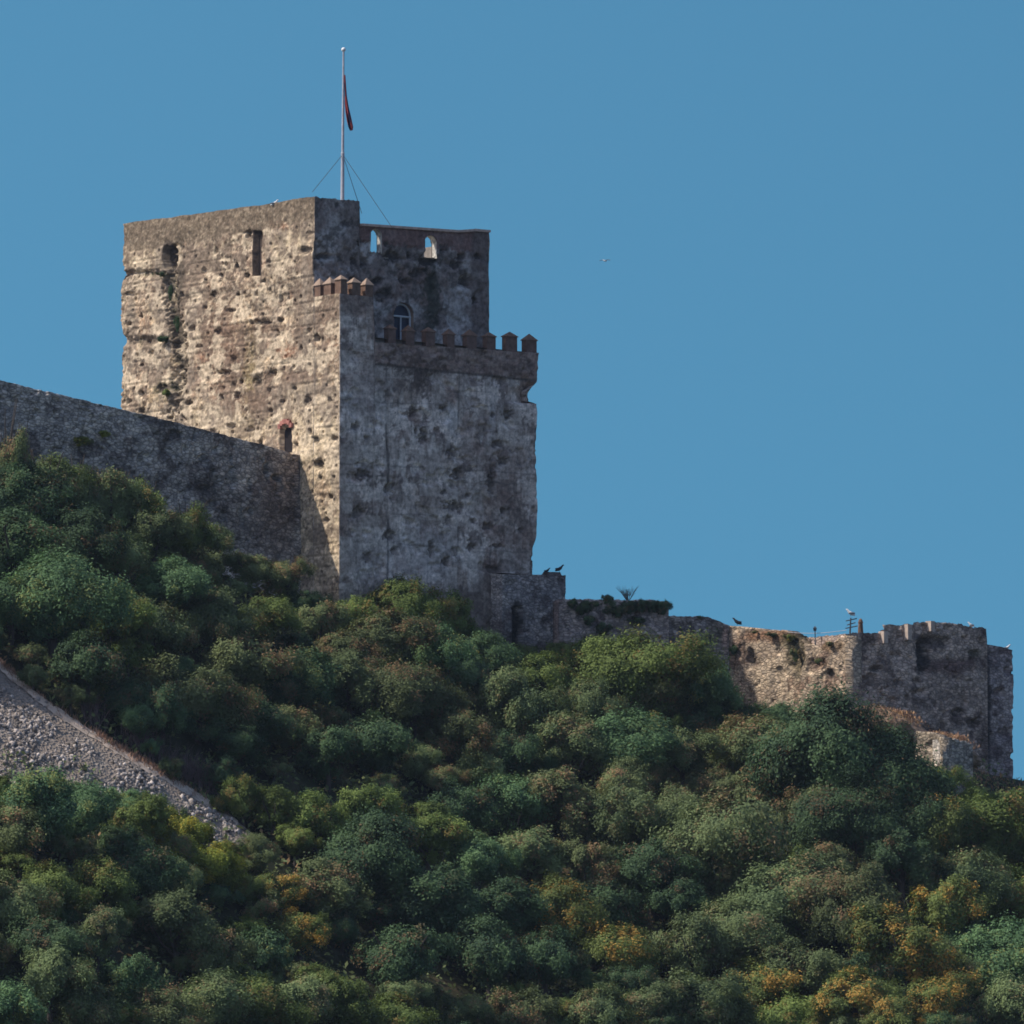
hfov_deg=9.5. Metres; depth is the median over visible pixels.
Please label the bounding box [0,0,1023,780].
sky
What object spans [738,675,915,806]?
hillside tree
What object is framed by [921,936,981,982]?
hillside tree
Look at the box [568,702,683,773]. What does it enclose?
hillside tree
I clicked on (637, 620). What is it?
wall plant
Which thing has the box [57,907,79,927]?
bush
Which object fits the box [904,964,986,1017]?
hillside tree
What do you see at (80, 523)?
hillside tree
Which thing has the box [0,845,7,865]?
bush
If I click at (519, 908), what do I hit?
hillside tree
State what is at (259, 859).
bush
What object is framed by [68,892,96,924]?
bush
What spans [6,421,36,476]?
bush
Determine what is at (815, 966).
hillside tree
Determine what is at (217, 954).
hillside tree
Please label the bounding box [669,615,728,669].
ruined wall
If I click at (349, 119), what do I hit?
flag
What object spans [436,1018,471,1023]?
bush
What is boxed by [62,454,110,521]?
bush
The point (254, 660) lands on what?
hillside tree
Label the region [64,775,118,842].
hillside tree
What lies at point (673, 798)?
hillside tree
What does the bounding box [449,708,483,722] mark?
bush
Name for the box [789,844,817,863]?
bush
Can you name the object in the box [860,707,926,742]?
earth bank
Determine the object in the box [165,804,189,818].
bush
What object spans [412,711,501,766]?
hillside tree
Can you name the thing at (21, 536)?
hillside tree
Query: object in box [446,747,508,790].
hillside tree
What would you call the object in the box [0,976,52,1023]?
hillside tree
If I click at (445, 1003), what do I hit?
bush
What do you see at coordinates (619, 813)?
hillside tree
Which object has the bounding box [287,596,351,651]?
hillside tree
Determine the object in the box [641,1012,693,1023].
bush
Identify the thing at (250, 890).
bush
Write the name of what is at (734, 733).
hillside tree
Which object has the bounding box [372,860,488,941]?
hillside tree
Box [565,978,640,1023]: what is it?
hillside tree
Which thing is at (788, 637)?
wall plant
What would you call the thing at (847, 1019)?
bush
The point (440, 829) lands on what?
hillside tree
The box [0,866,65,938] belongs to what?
hillside tree
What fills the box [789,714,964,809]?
hillside tree
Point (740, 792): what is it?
hillside tree
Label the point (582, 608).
wall plant
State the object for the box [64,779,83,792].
bush
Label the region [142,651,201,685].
bush
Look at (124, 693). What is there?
hillside tree
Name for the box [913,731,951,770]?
wall stub
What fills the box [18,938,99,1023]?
hillside tree
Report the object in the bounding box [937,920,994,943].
bush
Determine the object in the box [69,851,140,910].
hillside tree
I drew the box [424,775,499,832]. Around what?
hillside tree
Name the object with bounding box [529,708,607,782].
hillside tree
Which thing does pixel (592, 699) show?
hillside tree
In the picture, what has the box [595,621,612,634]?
wall plant
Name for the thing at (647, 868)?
hillside tree
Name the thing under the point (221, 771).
bush
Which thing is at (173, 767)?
bush
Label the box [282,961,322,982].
bush
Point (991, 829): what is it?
hillside tree
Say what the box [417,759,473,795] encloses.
bush
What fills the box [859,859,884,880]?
bush
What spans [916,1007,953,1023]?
bush
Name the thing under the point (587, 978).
bush
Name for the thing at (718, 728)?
bush
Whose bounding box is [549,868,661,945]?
hillside tree
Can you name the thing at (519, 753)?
hillside tree
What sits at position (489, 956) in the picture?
hillside tree
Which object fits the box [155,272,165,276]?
wall plant
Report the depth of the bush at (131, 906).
377.88 m
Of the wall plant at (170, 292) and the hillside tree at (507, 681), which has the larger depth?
the wall plant at (170, 292)
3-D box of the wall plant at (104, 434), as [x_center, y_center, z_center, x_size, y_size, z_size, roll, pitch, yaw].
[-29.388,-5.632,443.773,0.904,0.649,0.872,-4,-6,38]
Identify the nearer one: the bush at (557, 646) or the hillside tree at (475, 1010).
the hillside tree at (475, 1010)
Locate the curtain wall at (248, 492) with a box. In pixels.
[0,380,301,594]
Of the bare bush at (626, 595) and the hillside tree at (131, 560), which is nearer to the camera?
the hillside tree at (131, 560)
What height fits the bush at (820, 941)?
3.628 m
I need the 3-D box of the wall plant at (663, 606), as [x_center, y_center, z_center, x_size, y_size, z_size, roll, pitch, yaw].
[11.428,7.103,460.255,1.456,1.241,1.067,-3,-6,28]
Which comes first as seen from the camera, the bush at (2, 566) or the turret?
the bush at (2, 566)
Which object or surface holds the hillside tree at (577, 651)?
on the ground at (304, 782)
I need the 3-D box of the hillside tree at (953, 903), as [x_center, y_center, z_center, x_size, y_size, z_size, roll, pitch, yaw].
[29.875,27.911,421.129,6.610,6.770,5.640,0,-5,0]
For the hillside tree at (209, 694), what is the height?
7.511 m
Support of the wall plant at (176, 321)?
attached to the castle tower
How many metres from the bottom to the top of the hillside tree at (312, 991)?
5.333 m
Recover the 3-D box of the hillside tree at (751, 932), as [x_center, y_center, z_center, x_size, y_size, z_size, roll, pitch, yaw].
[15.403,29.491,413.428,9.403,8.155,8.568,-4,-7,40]
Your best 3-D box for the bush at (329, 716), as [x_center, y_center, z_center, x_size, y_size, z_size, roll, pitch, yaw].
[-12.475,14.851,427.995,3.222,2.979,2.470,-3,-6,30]
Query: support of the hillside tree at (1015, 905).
on the ground at (304, 782)
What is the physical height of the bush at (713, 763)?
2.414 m
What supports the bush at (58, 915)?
on the ground at (304, 782)
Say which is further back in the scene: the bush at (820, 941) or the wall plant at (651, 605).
the wall plant at (651, 605)
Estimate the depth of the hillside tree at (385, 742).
424.66 m
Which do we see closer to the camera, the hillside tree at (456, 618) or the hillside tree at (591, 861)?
the hillside tree at (591, 861)
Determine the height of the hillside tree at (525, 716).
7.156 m
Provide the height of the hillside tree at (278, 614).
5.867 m
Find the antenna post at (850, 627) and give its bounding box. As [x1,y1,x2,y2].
[845,618,857,633]
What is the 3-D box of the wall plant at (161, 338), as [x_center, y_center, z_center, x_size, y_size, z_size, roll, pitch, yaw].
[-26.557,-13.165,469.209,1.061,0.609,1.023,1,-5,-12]
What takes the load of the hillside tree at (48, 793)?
on the ground at (304, 782)
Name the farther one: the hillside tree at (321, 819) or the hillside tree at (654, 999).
the hillside tree at (321, 819)
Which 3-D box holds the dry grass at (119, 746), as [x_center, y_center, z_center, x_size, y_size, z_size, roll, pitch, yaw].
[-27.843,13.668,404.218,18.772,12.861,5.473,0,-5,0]
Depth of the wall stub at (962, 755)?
447.14 m
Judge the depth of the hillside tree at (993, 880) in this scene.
426.37 m
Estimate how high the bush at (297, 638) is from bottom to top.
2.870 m
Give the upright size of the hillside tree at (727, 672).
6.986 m
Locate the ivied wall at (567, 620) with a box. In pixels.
[553,598,668,672]
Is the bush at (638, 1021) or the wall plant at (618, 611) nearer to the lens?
the bush at (638, 1021)
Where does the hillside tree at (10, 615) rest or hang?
on the ground at (304, 782)
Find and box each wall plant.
[73,436,93,446]
[98,430,110,437]
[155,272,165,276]
[157,335,168,342]
[162,389,170,395]
[168,284,173,301]
[173,316,181,332]
[567,598,577,608]
[574,599,593,615]
[583,615,595,625]
[589,600,602,606]
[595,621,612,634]
[600,600,631,618]
[601,595,613,604]
[622,599,637,612]
[626,615,645,624]
[633,598,648,611]
[646,599,659,612]
[656,599,673,614]
[728,644,737,654]
[765,631,777,636]
[782,634,794,641]
[790,648,800,662]
[814,658,822,663]
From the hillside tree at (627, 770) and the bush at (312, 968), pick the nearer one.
the bush at (312, 968)
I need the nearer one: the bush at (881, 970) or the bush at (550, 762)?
the bush at (881, 970)
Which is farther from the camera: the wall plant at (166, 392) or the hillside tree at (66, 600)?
the wall plant at (166, 392)
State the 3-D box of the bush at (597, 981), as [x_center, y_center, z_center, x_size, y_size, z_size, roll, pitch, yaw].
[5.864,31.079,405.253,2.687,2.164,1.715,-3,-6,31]
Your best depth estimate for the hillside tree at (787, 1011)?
402.78 m
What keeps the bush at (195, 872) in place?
on the ground at (304, 782)
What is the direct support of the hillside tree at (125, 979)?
on the ground at (304, 782)
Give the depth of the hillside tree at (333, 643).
436.64 m
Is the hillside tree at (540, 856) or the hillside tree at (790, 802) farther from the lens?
the hillside tree at (790, 802)
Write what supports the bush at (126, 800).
on the ground at (304, 782)
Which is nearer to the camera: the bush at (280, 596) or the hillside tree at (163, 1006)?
the hillside tree at (163, 1006)
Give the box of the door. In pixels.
[285,428,292,452]
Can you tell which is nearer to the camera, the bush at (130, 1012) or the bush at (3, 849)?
the bush at (130, 1012)
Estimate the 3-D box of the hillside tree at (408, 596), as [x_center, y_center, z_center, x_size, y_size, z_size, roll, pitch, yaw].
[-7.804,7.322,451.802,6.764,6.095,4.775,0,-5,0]
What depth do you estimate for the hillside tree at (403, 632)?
441.58 m
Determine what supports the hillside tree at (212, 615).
on the ground at (304, 782)
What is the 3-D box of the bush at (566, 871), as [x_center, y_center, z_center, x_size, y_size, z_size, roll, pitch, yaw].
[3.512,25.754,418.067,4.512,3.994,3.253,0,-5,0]
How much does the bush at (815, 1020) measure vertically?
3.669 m
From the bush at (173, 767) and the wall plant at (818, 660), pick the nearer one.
the bush at (173, 767)
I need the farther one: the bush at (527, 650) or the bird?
the bird
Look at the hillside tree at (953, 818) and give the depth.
430.39 m
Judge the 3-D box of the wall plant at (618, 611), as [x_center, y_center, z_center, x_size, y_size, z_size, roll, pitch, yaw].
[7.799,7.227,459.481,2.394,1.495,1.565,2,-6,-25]
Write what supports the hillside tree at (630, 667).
on the ground at (304, 782)
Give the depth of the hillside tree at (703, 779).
438.88 m
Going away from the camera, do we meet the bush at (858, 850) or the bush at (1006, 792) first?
the bush at (858, 850)
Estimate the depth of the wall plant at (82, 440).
442.23 m
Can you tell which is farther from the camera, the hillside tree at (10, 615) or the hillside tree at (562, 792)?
the hillside tree at (562, 792)
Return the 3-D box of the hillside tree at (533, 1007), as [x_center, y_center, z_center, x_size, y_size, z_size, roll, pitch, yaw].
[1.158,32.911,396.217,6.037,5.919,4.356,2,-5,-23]
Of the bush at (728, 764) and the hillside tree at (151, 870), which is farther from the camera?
the bush at (728, 764)
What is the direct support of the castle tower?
on the ground at (304, 782)
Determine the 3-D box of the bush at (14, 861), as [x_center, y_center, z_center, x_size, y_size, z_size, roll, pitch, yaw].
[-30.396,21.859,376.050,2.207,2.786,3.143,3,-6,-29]
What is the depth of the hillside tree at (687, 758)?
441.68 m
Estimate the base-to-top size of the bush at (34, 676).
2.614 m
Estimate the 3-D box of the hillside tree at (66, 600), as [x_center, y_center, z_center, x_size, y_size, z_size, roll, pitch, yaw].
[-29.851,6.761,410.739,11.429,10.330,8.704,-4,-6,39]
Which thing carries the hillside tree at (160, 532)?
on the ground at (304, 782)
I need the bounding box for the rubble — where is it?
[0,685,246,849]
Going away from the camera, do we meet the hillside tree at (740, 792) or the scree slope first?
the scree slope
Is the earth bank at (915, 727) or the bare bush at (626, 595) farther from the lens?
the bare bush at (626, 595)
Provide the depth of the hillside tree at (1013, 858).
439.77 m
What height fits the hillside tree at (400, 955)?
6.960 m
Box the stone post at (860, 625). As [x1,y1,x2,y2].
[858,618,862,632]
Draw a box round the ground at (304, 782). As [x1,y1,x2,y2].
[0,530,1023,1023]
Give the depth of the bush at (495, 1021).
395.65 m
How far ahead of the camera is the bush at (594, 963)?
408.61 m
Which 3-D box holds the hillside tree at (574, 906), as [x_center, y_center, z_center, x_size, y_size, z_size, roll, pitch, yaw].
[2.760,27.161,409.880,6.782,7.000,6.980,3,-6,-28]
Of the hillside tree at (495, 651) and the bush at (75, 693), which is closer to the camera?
the bush at (75, 693)
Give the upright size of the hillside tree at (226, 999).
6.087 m
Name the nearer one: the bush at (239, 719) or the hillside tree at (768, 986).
the hillside tree at (768, 986)
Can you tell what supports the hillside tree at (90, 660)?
on the ground at (304, 782)
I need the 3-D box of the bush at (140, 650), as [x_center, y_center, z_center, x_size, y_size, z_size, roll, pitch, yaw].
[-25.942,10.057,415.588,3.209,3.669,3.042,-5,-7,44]
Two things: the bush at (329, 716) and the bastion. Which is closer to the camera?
the bush at (329, 716)
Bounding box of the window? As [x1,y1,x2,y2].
[394,303,410,339]
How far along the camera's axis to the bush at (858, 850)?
426.83 m
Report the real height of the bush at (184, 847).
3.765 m
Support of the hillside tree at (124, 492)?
on the ground at (304, 782)
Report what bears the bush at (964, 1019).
on the ground at (304, 782)
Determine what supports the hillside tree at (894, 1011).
on the ground at (304, 782)
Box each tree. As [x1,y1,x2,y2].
[0,459,78,524]
[0,505,70,575]
[0,535,138,664]
[0,575,49,647]
[0,762,81,860]
[0,800,49,868]
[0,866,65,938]
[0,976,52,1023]
[1,907,102,963]
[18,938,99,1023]
[20,858,102,911]
[29,444,89,499]
[32,451,97,508]
[41,497,133,568]
[44,622,133,709]
[52,982,130,1023]
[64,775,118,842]
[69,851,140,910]
[69,902,133,975]
[89,531,155,581]
[89,584,161,645]
[91,952,173,1021]
[93,464,151,534]
[95,677,156,731]
[99,788,172,852]
[107,840,197,902]
[114,473,170,535]
[115,977,214,1023]
[123,506,196,573]
[124,652,267,745]
[125,592,202,663]
[127,551,216,610]
[127,887,236,972]
[144,680,196,747]
[153,805,216,844]
[160,833,250,897]
[163,499,218,561]
[171,582,265,647]
[172,546,229,586]
[175,963,264,1023]
[179,921,262,977]
[193,717,272,767]
[195,621,313,694]
[204,521,235,553]
[233,969,320,1023]
[235,783,310,841]
[236,594,307,644]
[237,923,299,978]
[238,688,305,745]
[246,669,314,709]
[253,871,316,920]
[265,703,324,762]
[267,906,336,959]
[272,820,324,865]
[274,972,338,1023]
[277,852,375,942]
[281,643,345,714]
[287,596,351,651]
[287,787,355,859]
[291,724,366,791]
[301,627,386,672]
[307,966,384,1023]
[308,801,427,899]
[323,650,400,719]
[333,592,388,631]
[333,779,410,830]
[338,603,448,674]
[342,707,424,779]
[346,922,462,985]
[360,644,472,740]
[362,571,451,621]
[366,987,446,1023]
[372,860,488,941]
[385,617,481,673]
[395,809,471,877]
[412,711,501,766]
[421,582,482,639]
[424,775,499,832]
[439,656,493,696]
[441,825,527,894]
[445,909,540,1003]
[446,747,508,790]
[453,992,497,1023]
[459,661,534,736]
[460,626,526,672]
[462,873,553,950]
[466,770,555,836]
[479,681,589,742]
[486,980,567,1023]
[488,723,543,783]
[495,823,570,890]
[506,869,610,942]
[510,647,586,697]
[517,921,594,998]
[523,764,611,844]
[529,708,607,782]
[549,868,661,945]
[554,834,627,890]
[556,676,629,723]
[556,782,666,856]
[561,632,617,676]
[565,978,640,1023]
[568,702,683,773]
[569,622,733,718]
[575,920,664,975]
[592,755,655,798]
[609,835,705,922]
[622,977,689,1022]
[625,678,694,718]
[632,777,708,849]
[632,785,795,904]
[640,874,713,920]
[646,908,739,978]
[657,965,762,1023]
[661,724,724,787]
[666,891,805,974]
[680,763,749,810]
[681,651,732,693]
[683,670,745,719]
[708,708,795,767]
[715,841,842,947]
[721,955,805,1020]
[725,758,796,820]
[736,699,801,726]
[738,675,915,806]
[755,988,826,1023]
[756,935,862,1000]
[759,780,827,846]
[785,758,915,859]
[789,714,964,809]
[790,839,866,878]
[792,855,911,960]
[803,959,908,1023]
[837,896,973,993]
[856,992,926,1023]
[857,826,957,900]
[890,786,947,840]
[904,873,996,940]
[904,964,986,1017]
[905,844,1018,906]
[907,792,972,876]
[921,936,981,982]
[942,786,1023,862]
[952,910,1023,992]
[969,967,1023,1023]
[982,857,1023,927]
[1000,820,1023,871]
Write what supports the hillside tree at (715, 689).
on the ground at (304, 782)
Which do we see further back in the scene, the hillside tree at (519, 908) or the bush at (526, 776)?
the bush at (526, 776)
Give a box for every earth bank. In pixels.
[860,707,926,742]
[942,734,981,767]
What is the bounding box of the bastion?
[807,621,987,772]
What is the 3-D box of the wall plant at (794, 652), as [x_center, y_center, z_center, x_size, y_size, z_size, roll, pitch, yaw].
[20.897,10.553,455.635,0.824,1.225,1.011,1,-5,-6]
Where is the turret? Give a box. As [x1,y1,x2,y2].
[987,644,1013,777]
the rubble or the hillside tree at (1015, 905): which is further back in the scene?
the hillside tree at (1015, 905)
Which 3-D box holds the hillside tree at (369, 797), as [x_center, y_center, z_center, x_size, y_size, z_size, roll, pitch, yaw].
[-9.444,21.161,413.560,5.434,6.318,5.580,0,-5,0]
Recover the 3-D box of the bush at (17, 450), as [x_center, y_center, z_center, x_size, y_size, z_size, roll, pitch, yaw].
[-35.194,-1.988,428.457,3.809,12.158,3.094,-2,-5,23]
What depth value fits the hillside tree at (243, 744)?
411.61 m
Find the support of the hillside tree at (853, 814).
on the ground at (304, 782)
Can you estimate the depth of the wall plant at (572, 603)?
458.49 m
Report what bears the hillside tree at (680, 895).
on the ground at (304, 782)
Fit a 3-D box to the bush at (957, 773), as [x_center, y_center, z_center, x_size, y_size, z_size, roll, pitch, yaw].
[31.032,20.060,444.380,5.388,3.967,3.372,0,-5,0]
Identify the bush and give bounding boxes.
[0,398,31,513]
[0,446,27,512]
[0,550,6,579]
[0,626,8,649]
[0,774,15,792]
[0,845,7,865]
[0,850,36,879]
[0,931,16,967]
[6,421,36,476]
[8,641,53,665]
[16,662,51,690]
[39,541,61,556]
[40,908,63,921]
[46,549,91,572]
[53,683,97,714]
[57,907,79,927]
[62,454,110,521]
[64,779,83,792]
[64,836,96,865]
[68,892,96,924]
[96,823,155,860]
[97,894,141,926]
[103,786,151,815]
[108,634,155,677]
[113,1001,146,1023]
[115,698,169,743]
[138,735,164,758]
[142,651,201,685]
[152,829,199,864]
[156,755,185,779]
[159,857,206,896]
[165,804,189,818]
[168,596,193,619]
[190,882,246,914]
[195,832,215,847]
[196,754,242,797]
[203,706,258,732]
[207,774,266,826]
[213,577,253,599]
[217,837,249,854]
[221,549,280,595]
[221,913,269,939]
[223,871,267,910]
[225,959,244,977]
[232,829,282,876]
[236,964,275,986]
[237,845,277,877]
[239,887,286,923]
[254,753,293,780]
[258,555,318,596]
[269,968,291,984]
[273,590,298,601]
[278,630,315,654]
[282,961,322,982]
[284,589,335,614]
[289,787,322,802]
[290,961,351,980]
[310,704,351,730]
[325,909,362,954]
[339,898,400,938]
[363,771,407,797]
[370,977,433,1006]
[394,800,449,819]
[400,741,445,785]
[412,982,462,1023]
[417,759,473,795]
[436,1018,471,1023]
[439,928,463,962]
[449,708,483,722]
[492,643,537,677]
[493,1014,501,1023]
[494,973,531,1000]
[511,771,536,782]
[530,747,559,774]
[532,641,576,659]
[534,864,588,893]
[552,996,579,1020]
[554,1016,571,1023]
[570,968,603,991]
[577,949,606,971]
[590,973,615,988]
[601,865,630,885]
[601,964,657,994]
[609,841,633,864]
[617,586,636,600]
[618,702,645,722]
[618,993,656,1023]
[631,831,643,846]
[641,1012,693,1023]
[643,709,683,727]
[644,761,681,802]
[664,969,706,985]
[677,700,731,751]
[694,714,746,757]
[704,758,718,771]
[708,884,755,897]
[713,755,747,777]
[728,702,754,716]
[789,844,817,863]
[798,1007,858,1023]
[802,925,834,951]
[830,1014,868,1023]
[842,950,907,983]
[857,842,871,858]
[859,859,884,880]
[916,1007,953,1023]
[933,764,977,793]
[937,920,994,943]
[946,1011,978,1023]
[957,785,1005,802]
[957,973,987,1000]
[997,790,1023,811]
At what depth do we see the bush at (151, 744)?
404.67 m
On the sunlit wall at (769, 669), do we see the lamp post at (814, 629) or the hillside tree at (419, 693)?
the lamp post at (814, 629)
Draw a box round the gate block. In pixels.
[490,572,565,652]
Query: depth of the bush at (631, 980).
403.83 m
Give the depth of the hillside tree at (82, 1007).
358.75 m
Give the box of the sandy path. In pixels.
[0,663,237,823]
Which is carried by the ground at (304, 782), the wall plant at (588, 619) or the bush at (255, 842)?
the bush at (255, 842)
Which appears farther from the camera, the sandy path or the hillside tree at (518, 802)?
the hillside tree at (518, 802)
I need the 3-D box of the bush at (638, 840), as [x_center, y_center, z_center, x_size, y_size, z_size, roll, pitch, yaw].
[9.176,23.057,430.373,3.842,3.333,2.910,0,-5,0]
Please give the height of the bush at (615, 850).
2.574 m
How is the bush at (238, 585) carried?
on the ground at (304, 782)
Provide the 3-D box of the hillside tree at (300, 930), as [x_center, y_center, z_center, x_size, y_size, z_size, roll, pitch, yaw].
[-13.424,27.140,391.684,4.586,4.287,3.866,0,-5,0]
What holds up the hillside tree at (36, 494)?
on the ground at (304, 782)
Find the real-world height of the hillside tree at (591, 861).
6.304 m
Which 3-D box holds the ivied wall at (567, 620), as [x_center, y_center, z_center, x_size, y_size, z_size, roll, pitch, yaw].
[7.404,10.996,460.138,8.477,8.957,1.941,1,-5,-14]
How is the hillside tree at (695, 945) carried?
on the ground at (304, 782)
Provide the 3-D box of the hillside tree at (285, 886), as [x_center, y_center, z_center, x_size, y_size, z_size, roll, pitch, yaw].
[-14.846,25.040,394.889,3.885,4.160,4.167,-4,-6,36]
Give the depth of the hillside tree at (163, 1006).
365.95 m
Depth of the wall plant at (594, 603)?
458.93 m
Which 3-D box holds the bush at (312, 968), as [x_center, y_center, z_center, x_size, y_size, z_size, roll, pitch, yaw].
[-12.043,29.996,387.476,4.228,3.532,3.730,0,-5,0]
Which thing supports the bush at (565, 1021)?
on the ground at (304, 782)
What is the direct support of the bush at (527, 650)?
on the ground at (304, 782)
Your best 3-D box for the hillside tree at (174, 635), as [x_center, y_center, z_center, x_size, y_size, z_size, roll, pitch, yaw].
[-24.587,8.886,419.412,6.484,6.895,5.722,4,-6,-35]
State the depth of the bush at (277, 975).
384.62 m
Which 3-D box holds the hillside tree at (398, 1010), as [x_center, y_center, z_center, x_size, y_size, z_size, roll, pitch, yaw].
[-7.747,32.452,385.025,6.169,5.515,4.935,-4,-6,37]
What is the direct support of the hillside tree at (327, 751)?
on the ground at (304, 782)
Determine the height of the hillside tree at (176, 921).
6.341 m
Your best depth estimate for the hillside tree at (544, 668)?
448.74 m
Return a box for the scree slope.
[0,670,250,844]
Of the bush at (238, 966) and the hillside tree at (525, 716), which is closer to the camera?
the bush at (238, 966)
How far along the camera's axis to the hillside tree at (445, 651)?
444.96 m
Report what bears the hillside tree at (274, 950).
on the ground at (304, 782)
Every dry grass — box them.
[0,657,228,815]
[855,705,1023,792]
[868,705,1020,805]
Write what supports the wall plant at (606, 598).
attached to the ivied wall at (567, 620)
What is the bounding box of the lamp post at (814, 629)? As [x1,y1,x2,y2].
[813,626,816,644]
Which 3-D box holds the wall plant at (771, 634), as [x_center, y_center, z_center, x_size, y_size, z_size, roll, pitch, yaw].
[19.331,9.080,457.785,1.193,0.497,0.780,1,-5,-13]
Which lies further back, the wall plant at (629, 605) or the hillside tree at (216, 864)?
the wall plant at (629, 605)
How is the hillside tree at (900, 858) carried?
on the ground at (304, 782)
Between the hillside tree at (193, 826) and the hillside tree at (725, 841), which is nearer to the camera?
the hillside tree at (193, 826)
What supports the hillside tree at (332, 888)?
on the ground at (304, 782)
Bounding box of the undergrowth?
[0,527,1023,1023]
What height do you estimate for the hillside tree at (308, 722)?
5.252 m
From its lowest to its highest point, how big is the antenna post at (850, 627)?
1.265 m
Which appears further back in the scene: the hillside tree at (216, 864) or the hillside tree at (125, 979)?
the hillside tree at (216, 864)
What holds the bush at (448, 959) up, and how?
on the ground at (304, 782)
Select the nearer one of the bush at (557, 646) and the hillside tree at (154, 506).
the hillside tree at (154, 506)
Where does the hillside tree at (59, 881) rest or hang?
on the ground at (304, 782)
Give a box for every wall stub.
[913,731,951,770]
[932,737,972,798]
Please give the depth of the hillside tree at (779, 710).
449.32 m
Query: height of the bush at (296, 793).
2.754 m
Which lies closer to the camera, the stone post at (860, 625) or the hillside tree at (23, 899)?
the hillside tree at (23, 899)
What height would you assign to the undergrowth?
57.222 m
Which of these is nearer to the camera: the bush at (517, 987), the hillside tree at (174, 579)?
the bush at (517, 987)
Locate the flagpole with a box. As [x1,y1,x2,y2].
[312,47,391,226]
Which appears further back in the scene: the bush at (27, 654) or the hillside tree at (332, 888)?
the bush at (27, 654)
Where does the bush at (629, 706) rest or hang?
on the ground at (304, 782)
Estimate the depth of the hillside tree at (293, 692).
425.67 m
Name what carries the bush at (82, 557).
on the ground at (304, 782)
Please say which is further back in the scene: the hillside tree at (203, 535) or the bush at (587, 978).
the hillside tree at (203, 535)
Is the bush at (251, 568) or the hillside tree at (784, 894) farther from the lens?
the bush at (251, 568)
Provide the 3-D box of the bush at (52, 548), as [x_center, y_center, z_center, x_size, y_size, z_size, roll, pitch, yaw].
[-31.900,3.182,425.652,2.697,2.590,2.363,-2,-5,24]
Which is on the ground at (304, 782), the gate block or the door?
the gate block
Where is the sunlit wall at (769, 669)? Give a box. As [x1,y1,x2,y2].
[729,626,861,712]
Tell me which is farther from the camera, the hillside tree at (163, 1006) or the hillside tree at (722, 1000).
the hillside tree at (722, 1000)
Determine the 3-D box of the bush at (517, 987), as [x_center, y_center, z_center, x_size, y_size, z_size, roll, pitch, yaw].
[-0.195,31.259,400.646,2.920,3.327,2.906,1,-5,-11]
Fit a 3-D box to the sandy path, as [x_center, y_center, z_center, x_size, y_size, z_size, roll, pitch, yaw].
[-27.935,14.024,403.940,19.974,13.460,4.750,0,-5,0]
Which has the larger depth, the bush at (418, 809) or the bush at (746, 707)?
the bush at (746, 707)
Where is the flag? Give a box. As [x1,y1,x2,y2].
[344,75,352,130]
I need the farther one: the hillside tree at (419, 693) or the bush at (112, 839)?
the hillside tree at (419, 693)
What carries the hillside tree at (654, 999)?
on the ground at (304, 782)
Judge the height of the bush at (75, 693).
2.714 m
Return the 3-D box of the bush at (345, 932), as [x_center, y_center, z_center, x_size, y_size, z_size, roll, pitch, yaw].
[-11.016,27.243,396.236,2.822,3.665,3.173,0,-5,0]
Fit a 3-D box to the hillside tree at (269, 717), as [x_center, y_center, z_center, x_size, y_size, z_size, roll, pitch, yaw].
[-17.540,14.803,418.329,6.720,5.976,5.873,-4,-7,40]
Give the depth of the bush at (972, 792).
446.67 m
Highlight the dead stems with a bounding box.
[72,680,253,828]
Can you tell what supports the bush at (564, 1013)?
on the ground at (304, 782)
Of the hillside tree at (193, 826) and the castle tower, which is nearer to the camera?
the hillside tree at (193, 826)
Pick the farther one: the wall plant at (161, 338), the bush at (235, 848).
the wall plant at (161, 338)
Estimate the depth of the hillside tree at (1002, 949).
414.91 m
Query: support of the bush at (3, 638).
on the ground at (304, 782)
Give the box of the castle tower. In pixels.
[120,196,538,639]
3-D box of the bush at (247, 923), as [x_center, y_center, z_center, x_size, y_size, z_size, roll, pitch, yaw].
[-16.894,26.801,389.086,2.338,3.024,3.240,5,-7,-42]
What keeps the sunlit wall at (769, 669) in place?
on the ground at (304, 782)
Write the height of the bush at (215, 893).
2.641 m
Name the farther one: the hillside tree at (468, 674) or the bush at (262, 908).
the hillside tree at (468, 674)
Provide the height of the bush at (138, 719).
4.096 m
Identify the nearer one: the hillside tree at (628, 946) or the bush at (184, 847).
the bush at (184, 847)
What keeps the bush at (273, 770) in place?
on the ground at (304, 782)
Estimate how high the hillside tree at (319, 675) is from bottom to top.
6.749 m
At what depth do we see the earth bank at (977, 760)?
448.76 m
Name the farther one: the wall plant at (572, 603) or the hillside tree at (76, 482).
the wall plant at (572, 603)
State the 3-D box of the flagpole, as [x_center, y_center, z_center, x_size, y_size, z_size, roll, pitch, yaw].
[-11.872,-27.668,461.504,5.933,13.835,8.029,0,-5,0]
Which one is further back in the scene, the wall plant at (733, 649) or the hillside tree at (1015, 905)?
the wall plant at (733, 649)
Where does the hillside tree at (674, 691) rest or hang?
on the ground at (304, 782)
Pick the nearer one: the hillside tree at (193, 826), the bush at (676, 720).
the hillside tree at (193, 826)
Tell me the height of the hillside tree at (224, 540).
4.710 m
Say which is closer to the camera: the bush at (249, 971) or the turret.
the bush at (249, 971)
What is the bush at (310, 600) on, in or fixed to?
on the ground at (304, 782)
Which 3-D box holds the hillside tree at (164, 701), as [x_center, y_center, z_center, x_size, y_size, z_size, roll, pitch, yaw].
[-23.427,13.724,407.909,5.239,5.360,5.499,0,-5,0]

